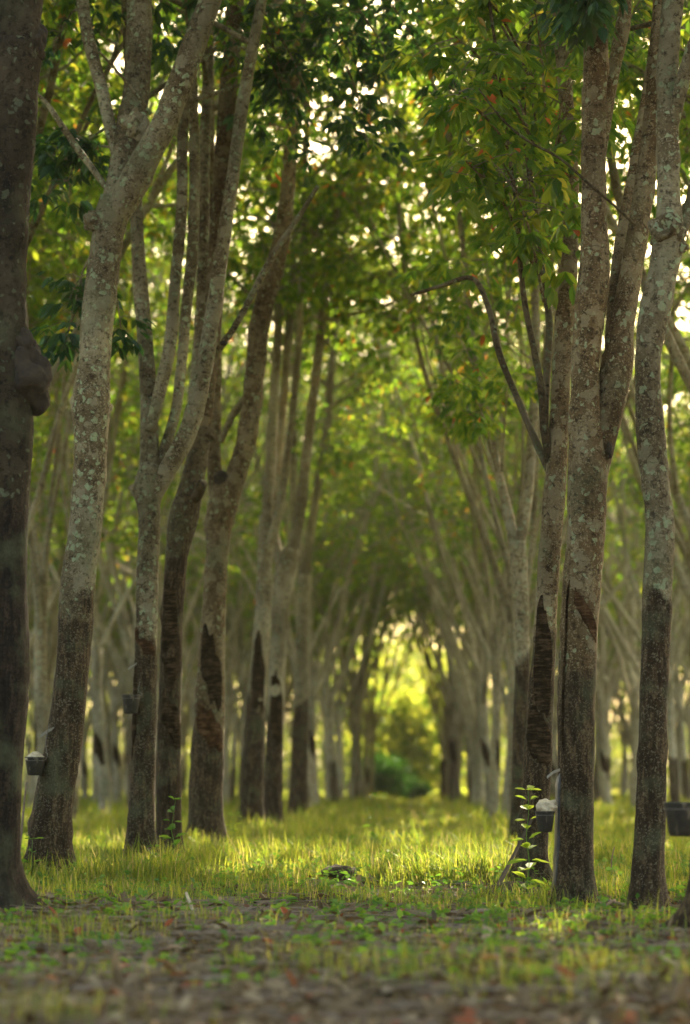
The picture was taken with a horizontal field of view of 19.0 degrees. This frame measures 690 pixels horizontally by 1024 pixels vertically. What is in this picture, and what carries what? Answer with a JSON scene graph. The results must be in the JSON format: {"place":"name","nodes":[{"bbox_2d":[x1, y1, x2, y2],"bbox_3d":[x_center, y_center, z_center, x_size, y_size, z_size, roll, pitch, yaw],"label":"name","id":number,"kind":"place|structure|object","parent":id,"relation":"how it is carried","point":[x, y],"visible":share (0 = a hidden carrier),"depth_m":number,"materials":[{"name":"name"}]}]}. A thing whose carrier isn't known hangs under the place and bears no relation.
{"place":"outdoors","nodes":[
{"label":"outdoors","id":0,"kind":"place"},
{"bbox_2d":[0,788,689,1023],"bbox_3d":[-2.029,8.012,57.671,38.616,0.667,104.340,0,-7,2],"label":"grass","id":1,"kind":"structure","parent":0,"point":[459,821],"depth_m":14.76,"materials":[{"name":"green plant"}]},
{"bbox_2d":[0,786,689,1023],"bbox_3d":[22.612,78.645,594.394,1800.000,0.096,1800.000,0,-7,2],"label":"ground","id":2,"kind":"structure","parent":0,"point":[361,997],"depth_m":7.84,"materials":[{"name":"brown plant"}]},
{"bbox_2d":[0,0,52,915],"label":"rubber tree","id":3,"kind":"object","parent":2,"relation":"on","point":[26,377],"visible":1,"depth_m":11.64,"materials":[{"name":"brown plant"}]},
{"bbox_2d":[31,101,161,548],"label":"rubber tree","id":4,"kind":"object","parent":2,"relation":"on","point":[49,479],"visible":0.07,"depth_m":39.32,"materials":[{"name":"green plant"}]},
{"bbox_2d":[28,0,201,262],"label":"rubber tree","id":5,"kind":"object","parent":2,"relation":"on","point":[91,109],"visible":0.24,"depth_m":21.08,"materials":[{"name":"green plant"}]},
{"bbox_2d":[22,0,230,876],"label":"rubber tree","id":6,"kind":"object","parent":2,"relation":"on","point":[138,141],"visible":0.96,"depth_m":15.74,"materials":[{"name":"grey plant"}]},
{"bbox_2d":[25,727,48,774],"bbox_3d":[-2.288,1.762,15.247,0.162,0.366,0.162,7,-10,-43],"label":"latex cup","id":7,"kind":"object","parent":6,"relation":"hanging from","point":[35,762],"visible":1,"depth_m":15.18,"materials":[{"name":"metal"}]},
{"bbox_2d":[31,374,224,798],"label":"rubber tree","id":8,"kind":"object","parent":2,"relation":"on","point":[84,781],"visible":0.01,"depth_m":67.74,"materials":[{"name":"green plant"}]},
{"bbox_2d":[27,232,254,689],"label":"rubber tree","id":9,"kind":"object","parent":2,"relation":"on","point":[57,552],"visible":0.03,"depth_m":46.71,"materials":[{"name":"green plant"}]},
{"bbox_2d":[27,149,255,805],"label":"rubber tree","id":10,"kind":"object","parent":2,"relation":"on","point":[105,611],"visible":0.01,"depth_m":49.53,"materials":[{"name":"green plant"}]},
{"bbox_2d":[26,53,257,811],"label":"rubber tree","id":11,"kind":"object","parent":2,"relation":"on","point":[52,641],"visible":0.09,"depth_m":43.18,"materials":[{"name":"green plant"}]},
{"bbox_2d":[51,248,234,803],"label":"rubber tree","id":12,"kind":"object","parent":2,"relation":"on","point":[114,695],"visible":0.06,"depth_m":54.66,"materials":[{"name":"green plant"}]},
{"bbox_2d":[26,0,265,821],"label":"rubber tree","id":13,"kind":"object","parent":2,"relation":"on","point":[123,393],"visible":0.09,"depth_m":31.55,"materials":[{"name":"green plant"}]},
{"bbox_2d":[45,65,251,803],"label":"rubber tree","id":14,"kind":"object","parent":2,"relation":"on","point":[94,771],"visible":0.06,"depth_m":51.34,"materials":[{"name":"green plant"}]},
{"bbox_2d":[27,13,283,645],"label":"rubber tree","id":15,"kind":"object","parent":2,"relation":"on","point":[43,503],"visible":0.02,"depth_m":40.74,"materials":[{"name":"green plant"}]},
{"bbox_2d":[26,0,320,789],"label":"rubber tree","id":16,"kind":"object","parent":2,"relation":"on","point":[40,571],"visible":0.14,"depth_m":28.29,"materials":[{"name":"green plant"}]},
{"bbox_2d":[41,0,327,860],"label":"rubber tree","id":17,"kind":"object","parent":2,"relation":"on","point":[156,474],"visible":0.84,"depth_m":17.27,"materials":[{"name":"grey plant"}]},
{"bbox_2d":[26,0,344,535],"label":"rubber tree","id":18,"kind":"object","parent":2,"relation":"on","point":[35,260],"visible":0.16,"depth_m":25.93,"materials":[{"name":"green plant"}]},
{"bbox_2d":[54,328,317,719],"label":"rubber tree","id":19,"kind":"object","parent":2,"relation":"on","point":[130,615],"visible":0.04,"depth_m":57.83,"materials":[{"name":"green plant"}]},
{"bbox_2d":[60,233,340,803],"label":"rubber tree","id":20,"kind":"object","parent":2,"relation":"on","point":[229,710],"visible":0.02,"depth_m":53.15,"materials":[{"name":"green plant"}]},
{"bbox_2d":[31,44,375,817],"bbox_3d":[-5.942,-2.247,34.971,12.339,15.290,8.363,6,-9,-36],"label":"rubber tree","id":21,"kind":"object","parent":2,"relation":"on","point":[101,754],"visible":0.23,"depth_m":34.09,"materials":[{"name":"green plant"}]},
{"bbox_2d":[30,27,377,812],"bbox_3d":[-4.347,-2.652,37.430,10.481,16.677,13.804,-1,-8,7],"label":"rubber tree","id":22,"kind":"object","parent":2,"relation":"on","point":[128,635],"visible":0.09,"depth_m":37.75,"materials":[{"name":"green plant"}]},
{"bbox_2d":[111,414,298,795],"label":"rubber tree","id":23,"kind":"object","parent":2,"relation":"on","point":[184,769],"visible":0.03,"depth_m":71.94,"materials":[{"name":"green plant"}]},
{"bbox_2d":[54,0,367,855],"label":"rubber tree","id":24,"kind":"object","parent":2,"relation":"on","point":[184,512],"visible":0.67,"depth_m":18.16,"materials":[{"name":"brown plant"}]},
{"bbox_2d":[28,0,416,418],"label":"rubber tree","id":25,"kind":"object","parent":2,"relation":"on","point":[161,181],"visible":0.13,"depth_m":24.44,"materials":[{"name":"green plant"}]},
{"bbox_2d":[33,96,412,710],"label":"rubber tree","id":26,"kind":"object","parent":2,"relation":"on","point":[131,550],"visible":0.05,"depth_m":40.88,"materials":[{"name":"green plant"}]},
{"bbox_2d":[103,282,366,728],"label":"rubber tree","id":27,"kind":"object","parent":2,"relation":"on","point":[190,695],"visible":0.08,"depth_m":50.91,"materials":[{"name":"green plant"}]},
{"bbox_2d":[62,96,418,720],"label":"rubber tree","id":28,"kind":"object","parent":2,"relation":"on","point":[186,659],"visible":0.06,"depth_m":43.92,"materials":[{"name":"green plant"}]},
{"bbox_2d":[114,293,403,799],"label":"rubber tree","id":29,"kind":"object","parent":2,"relation":"on","point":[241,690],"visible":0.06,"depth_m":58.40,"materials":[{"name":"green plant"}]},
{"bbox_2d":[74,35,456,803],"bbox_3d":[-1.670,-2.095,43.362,9.398,17.182,13.968,2,-8,-15],"label":"rubber tree","id":30,"kind":"object","parent":2,"relation":"on","point":[316,679],"visible":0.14,"depth_m":44.32,"materials":[{"name":"green plant"}]},
{"bbox_2d":[108,302,426,802],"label":"rubber tree","id":31,"kind":"object","parent":2,"relation":"on","point":[236,720],"visible":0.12,"depth_m":55.54,"materials":[{"name":"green plant"}]},
{"bbox_2d":[85,44,466,807],"bbox_3d":[-2.740,-1.285,41.367,12.035,14.983,8.164,7,-10,-43],"label":"rubber tree","id":32,"kind":"object","parent":2,"relation":"on","point":[337,498],"visible":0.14,"depth_m":41.39,"materials":[{"name":"green plant"}]},
{"bbox_2d":[52,252,518,709],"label":"rubber tree","id":33,"kind":"object","parent":2,"relation":"on","point":[313,586],"visible":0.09,"depth_m":46.78,"materials":[{"name":"green plant"}]},
{"bbox_2d":[144,0,447,825],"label":"rubber tree","id":34,"kind":"object","parent":2,"relation":"on","point":[254,732],"visible":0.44,"depth_m":27.57,"materials":[{"name":"green plant"}]},
{"bbox_2d":[149,76,442,816],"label":"rubber tree","id":35,"kind":"object","parent":2,"relation":"on","point":[298,789],"visible":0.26,"depth_m":36.47,"materials":[{"name":"green plant"}]},
{"bbox_2d":[159,250,433,778],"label":"rubber tree","id":36,"kind":"object","parent":2,"relation":"on","point":[229,642],"visible":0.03,"depth_m":61.74,"materials":[{"name":"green plant"}]},
{"bbox_2d":[88,204,516,806],"bbox_3d":[-0.730,-0.456,50.434,8.599,15.721,12.780,6,-10,-40],"label":"rubber tree","id":37,"kind":"object","parent":2,"relation":"on","point":[356,566],"visible":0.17,"depth_m":47.94,"materials":[{"name":"green plant"}]},
{"bbox_2d":[223,282,382,721],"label":"rubber tree","id":38,"kind":"object","parent":2,"relation":"on","point":[248,612],"visible":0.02,"depth_m":65.07,"materials":[{"name":"green plant"}]},
{"bbox_2d":[115,0,507,846],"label":"rubber tree","id":39,"kind":"object","parent":2,"relation":"on","point":[207,772],"visible":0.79,"depth_m":20.25,"materials":[{"name":"brown plant"}]},
{"bbox_2d":[124,87,524,804],"bbox_3d":[-0.222,-0.816,50.737,10.352,16.555,11.087,3,-8,-25],"label":"rubber tree","id":40,"kind":"object","parent":2,"relation":"on","point":[332,737],"visible":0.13,"depth_m":50.53,"materials":[{"name":"green plant"}]},
{"bbox_2d":[223,339,437,799],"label":"rubber tree","id":41,"kind":"object","parent":2,"relation":"on","point":[353,678],"visible":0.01,"depth_m":67.88,"materials":[{"name":"green plant"}]},
{"bbox_2d":[149,168,526,800],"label":"rubber tree","id":42,"kind":"object","parent":2,"relation":"on","point":[321,699],"visible":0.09,"depth_m":54.46,"materials":[{"name":"green plant"}]},
{"bbox_2d":[0,826,689,989],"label":"ground herbs","id":43,"kind":"object","parent":2,"relation":"on","point":[336,906],"visible":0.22,"depth_m":10.66,"materials":[{"name":"green plant"}]},
{"bbox_2d":[215,0,475,825],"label":"rubber tree","id":44,"kind":"object","parent":2,"relation":"on","point":[286,558],"visible":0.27,"depth_m":29.08,"materials":[{"name":"green plant"}]},
{"bbox_2d":[231,328,467,799],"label":"rubber tree","id":45,"kind":"object","parent":2,"relation":"on","point":[388,617],"visible":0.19,"depth_m":60.46,"materials":[{"name":"green plant"}]},
{"bbox_2d":[263,408,437,799],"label":"rubber tree","id":46,"kind":"object","parent":2,"relation":"on","point":[368,734],"visible":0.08,"depth_m":74.54,"materials":[{"name":"green plant"}]},
{"bbox_2d":[315,643,392,792],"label":"broadleaf tree","id":47,"kind":"object","parent":2,"relation":"on","point":[320,771],"visible":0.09,"depth_m":125.81,"materials":[{"name":"green plant"}]},
{"bbox_2d":[22,605,689,793],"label":"thicket","id":48,"kind":"object","parent":2,"relation":"on","point":[616,753],"visible":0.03,"depth_m":136.55,"materials":[{"name":"green plant"}]},
{"bbox_2d":[223,323,508,798],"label":"rubber tree","id":49,"kind":"object","parent":2,"relation":"on","point":[359,778],"visible":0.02,"depth_m":64.08,"materials":[{"name":"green plant"}]},
{"bbox_2d":[335,673,399,779],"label":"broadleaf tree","id":50,"kind":"object","parent":2,"relation":"on","point":[347,740],"visible":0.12,"depth_m":97.34,"materials":[{"name":"green plant"}]},
{"bbox_2d":[229,300,516,802],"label":"rubber tree","id":51,"kind":"object","parent":2,"relation":"on","point":[339,715],"visible":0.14,"depth_m":57.64,"materials":[{"name":"green plant"}]},
{"bbox_2d":[312,433,434,794],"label":"rubber tree","id":52,"kind":"object","parent":2,"relation":"on","point":[374,716],"visible":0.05,"depth_m":77.70,"materials":[{"name":"green plant"}]},
{"bbox_2d":[348,744,415,798],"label":"bush","id":53,"kind":"object","parent":2,"relation":"on","point":[386,779],"visible":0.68,"depth_m":80.86,"materials":[{"name":"green plant"}]},
{"bbox_2d":[361,686,440,788],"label":"broadleaf tree","id":54,"kind":"object","parent":2,"relation":"on","point":[405,719],"visible":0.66,"depth_m":90.94,"materials":[{"name":"green plant"}]},
{"bbox_2d":[115,0,689,670],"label":"rubber tree","id":55,"kind":"object","parent":2,"relation":"on","point":[393,186],"visible":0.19,"depth_m":26.10,"materials":[{"name":"green plant"}]},
{"bbox_2d":[312,449,492,795],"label":"rubber tree","id":56,"kind":"object","parent":2,"relation":"on","point":[434,700],"visible":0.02,"depth_m":76.67,"materials":[{"name":"green plant"}]},
{"bbox_2d":[367,638,447,775],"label":"broadleaf tree","id":57,"kind":"object","parent":2,"relation":"on","point":[408,676],"visible":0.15,"depth_m":122.92,"materials":[{"name":"yellow plant"}]},
{"bbox_2d":[306,331,525,797],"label":"rubber tree","id":58,"kind":"object","parent":2,"relation":"on","point":[446,718],"visible":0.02,"depth_m":70.13,"materials":[{"name":"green plant"}]},
{"bbox_2d":[215,22,621,811],"bbox_3d":[0.897,-1.311,40.483,12.048,14.808,8.069,7,-10,-42],"label":"rubber tree","id":59,"kind":"object","parent":2,"relation":"on","point":[447,514],"visible":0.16,"depth_m":40.15,"materials":[{"name":"green plant"}]},
{"bbox_2d":[320,404,535,722],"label":"rubber tree","id":60,"kind":"object","parent":2,"relation":"on","point":[437,646],"visible":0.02,"depth_m":66.78,"materials":[{"name":"green plant"}]},
{"bbox_2d":[318,292,543,788],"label":"rubber tree","id":61,"kind":"object","parent":2,"relation":"on","point":[463,712],"visible":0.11,"depth_m":57.54,"materials":[{"name":"green plant"}]},
{"bbox_2d":[299,291,566,804],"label":"rubber tree","id":62,"kind":"object","parent":2,"relation":"on","point":[422,584],"visible":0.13,"depth_m":50.59,"materials":[{"name":"green plant"}]},
{"bbox_2d":[302,302,564,747],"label":"rubber tree","id":63,"kind":"object","parent":2,"relation":"on","point":[468,595],"visible":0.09,"depth_m":53.82,"materials":[{"name":"green plant"}]},
{"bbox_2d":[412,675,465,794],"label":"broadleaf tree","id":64,"kind":"object","parent":2,"relation":"on","point":[437,779],"visible":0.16,"depth_m":95.03,"materials":[{"name":"green plant"}]},
{"bbox_2d":[371,461,510,798],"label":"rubber tree","id":65,"kind":"object","parent":2,"relation":"on","point":[442,773],"visible":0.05,"depth_m":73.38,"materials":[{"name":"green plant"}]},
{"bbox_2d":[242,1,689,821],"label":"rubber tree","id":66,"kind":"object","parent":2,"relation":"on","point":[506,597],"visible":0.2,"depth_m":29.06,"materials":[{"name":"green plant"}]},
{"bbox_2d":[246,3,689,677],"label":"rubber tree","id":67,"kind":"object","parent":2,"relation":"on","point":[620,607],"visible":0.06,"depth_m":38.74,"materials":[{"name":"green plant"}]},
{"bbox_2d":[250,163,687,805],"bbox_3d":[2.652,-1.359,46.862,12.134,16.596,8.692,1,-8,-7],"label":"rubber tree","id":68,"kind":"object","parent":2,"relation":"on","point":[478,789],"visible":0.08,"depth_m":46.50,"materials":[{"name":"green plant"}]},
{"bbox_2d":[321,4,617,817],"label":"rubber tree","id":69,"kind":"object","parent":2,"relation":"on","point":[497,648],"visible":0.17,"depth_m":33.17,"materials":[{"name":"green plant"}]},
{"bbox_2d":[313,301,630,802],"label":"rubber tree","id":70,"kind":"object","parent":2,"relation":"on","point":[455,716],"visible":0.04,"depth_m":60.05,"materials":[{"name":"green plant"}]},
{"bbox_2d":[258,116,689,804],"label":"rubber tree","id":71,"kind":"object","parent":2,"relation":"on","point":[470,578],"visible":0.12,"depth_m":44.00,"materials":[{"name":"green plant"}]},
{"bbox_2d":[261,87,689,806],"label":"rubber tree","id":72,"kind":"object","parent":2,"relation":"on","point":[601,753],"visible":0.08,"depth_m":46.20,"materials":[{"name":"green plant"}]},
{"bbox_2d":[322,0,635,843],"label":"rubber tree","id":73,"kind":"object","parent":2,"relation":"on","point":[474,406],"visible":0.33,"depth_m":21.07,"materials":[{"name":"green plant"}]},
{"bbox_2d":[271,321,689,799],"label":"rubber tree","id":74,"kind":"object","parent":2,"relation":"on","point":[675,710],"visible":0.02,"depth_m":59.59,"materials":[{"name":"green plant"}]},
{"bbox_2d":[272,106,689,815],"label":"rubber tree","id":75,"kind":"object","parent":2,"relation":"on","point":[464,602],"visible":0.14,"depth_m":36.46,"materials":[{"name":"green plant"}]},
{"bbox_2d":[312,350,667,798],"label":"rubber tree","id":76,"kind":"object","parent":2,"relation":"on","point":[460,737],"visible":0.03,"depth_m":63.18,"materials":[{"name":"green plant"}]},
{"bbox_2d":[308,305,674,797],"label":"rubber tree","id":77,"kind":"object","parent":2,"relation":"on","point":[554,775],"visible":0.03,"depth_m":60.91,"materials":[{"name":"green plant"}]},
{"bbox_2d":[299,220,687,802],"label":"rubber tree","id":78,"kind":"object","parent":2,"relation":"on","point":[597,795],"visible":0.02,"depth_m":52.09,"materials":[{"name":"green plant"}]},
{"bbox_2d":[377,0,635,887],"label":"rubber tree","id":79,"kind":"object","parent":2,"relation":"on","point":[498,78],"visible":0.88,"depth_m":14.44,"materials":[{"name":"green plant"}]},
{"bbox_2d":[349,0,689,369],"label":"rubber tree","id":80,"kind":"object","parent":2,"relation":"on","point":[672,325],"visible":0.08,"depth_m":22.73,"materials":[{"name":"green plant"}]},
{"bbox_2d":[507,785,548,902],"bbox_3d":[1.107,2.059,12.696,0.248,0.753,0.216,5,-9,-31],"label":"weed","id":81,"kind":"object","parent":2,"relation":"on","point":[526,844],"visible":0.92,"depth_m":12.70,"materials":[{"name":"green plant"}]},
{"bbox_2d":[385,175,689,790],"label":"rubber tree","id":82,"kind":"object","parent":2,"relation":"on","point":[632,607],"visible":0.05,"depth_m":44.28,"materials":[{"name":"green plant"}]},
{"bbox_2d":[391,246,689,700],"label":"rubber tree","id":83,"kind":"object","parent":2,"relation":"on","point":[624,599],"visible":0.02,"depth_m":56.04,"materials":[{"name":"green plant"}]},
{"bbox_2d":[403,197,689,808],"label":"rubber tree","id":84,"kind":"object","parent":2,"relation":"on","point":[632,692],"visible":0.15,"depth_m":40.56,"materials":[{"name":"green plant"}]},
{"bbox_2d":[419,32,689,801],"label":"rubber tree","id":85,"kind":"object","parent":2,"relation":"on","point":[673,773],"visible":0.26,"depth_m":34.62,"materials":[{"name":"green plant"}]},
{"bbox_2d":[419,219,689,779],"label":"rubber tree","id":86,"kind":"object","parent":2,"relation":"on","point":[606,682],"visible":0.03,"depth_m":49.27,"materials":[{"name":"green plant"}]},
{"bbox_2d":[423,0,689,166],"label":"rubber tree","id":87,"kind":"object","parent":2,"relation":"on","point":[634,65],"visible":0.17,"depth_m":18.87,"materials":[{"name":"green plant"}]},
{"bbox_2d":[446,3,689,604],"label":"rubber tree","id":88,"kind":"object","parent":2,"relation":"on","point":[682,579],"visible":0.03,"depth_m":33.33,"materials":[{"name":"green plant"}]},
{"bbox_2d":[478,0,661,908],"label":"rubber tree","id":89,"kind":"object","parent":2,"relation":"on","point":[598,399],"visible":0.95,"depth_m":12.90,"materials":[{"name":"brown plant"}]},
{"bbox_2d":[535,773,559,831],"bbox_3d":[1.221,1.763,12.517,0.143,0.351,0.126,-3,-8,24],"label":"latex cup","id":90,"kind":"object","parent":89,"relation":"hanging from","point":[546,811],"visible":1,"depth_m":12.47,"materials":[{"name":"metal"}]},
{"bbox_2d":[456,0,689,535],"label":"rubber tree","id":91,"kind":"object","parent":2,"relation":"on","point":[677,496],"visible":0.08,"depth_m":26.31,"materials":[{"name":"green plant"}]},
{"bbox_2d":[484,0,689,392],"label":"rubber tree","id":92,"kind":"object","parent":2,"relation":"on","point":[676,356],"visible":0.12,"depth_m":19.90,"materials":[{"name":"green plant"}]},
{"bbox_2d":[493,9,689,570],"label":"rubber tree","id":93,"kind":"object","parent":2,"relation":"on","point":[685,552],"visible":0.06,"depth_m":29.77,"materials":[{"name":"green plant"}]},
{"bbox_2d":[496,133,689,801],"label":"rubber tree","id":94,"kind":"object","parent":2,"relation":"on","point":[685,784],"visible":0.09,"depth_m":56.45,"materials":[{"name":"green plant"}]},
{"bbox_2d":[543,0,689,70],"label":"rubber tree","id":95,"kind":"object","parent":2,"relation":"on","point":[684,33],"visible":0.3,"depth_m":15.13,"materials":[{"name":"green plant"}]},
{"bbox_2d":[561,548,687,796],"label":"rubber tree","id":96,"kind":"object","parent":2,"relation":"on","point":[623,774],"visible":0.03,"depth_m":74.16,"materials":[{"name":"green plant"}]},
{"bbox_2d":[597,361,686,753],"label":"rubber tree","id":97,"kind":"object","parent":2,"relation":"on","point":[625,723],"visible":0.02,"depth_m":71.18,"materials":[{"name":"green plant"}]},
{"bbox_2d":[602,324,689,663],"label":"rubber tree","id":98,"kind":"object","parent":2,"relation":"on","point":[629,612],"visible":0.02,"depth_m":60.68,"materials":[{"name":"green plant"}]},
{"bbox_2d":[609,318,689,774],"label":"rubber tree","id":99,"kind":"object","parent":2,"relation":"on","point":[686,717],"visible":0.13,"depth_m":53.67,"materials":[{"name":"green plant"}]},
{"bbox_2d":[626,0,689,912],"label":"rubber tree","id":100,"kind":"object","parent":2,"relation":"on","point":[668,226],"visible":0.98,"depth_m":12.21,"materials":[{"name":"grey plant"}]},
{"bbox_2d":[659,861,689,932],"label":"rubber tree","id":101,"kind":"object","parent":2,"relation":"on","point":[685,904],"visible":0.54,"depth_m":9.94,"materials":[{"name":"brown plant"}]},
{"bbox_2d":[662,802,689,836],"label":"latex cup","id":102,"kind":"object","parent":101,"relation":"hanging from","point":[677,814],"visible":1,"depth_m":9.73,"materials":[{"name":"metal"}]},
{"bbox_2d":[25,0,689,782],"label":"sky","id":103,"kind":"structure","parent":0,"point":[377,1],"materials":[{"name":"white"}]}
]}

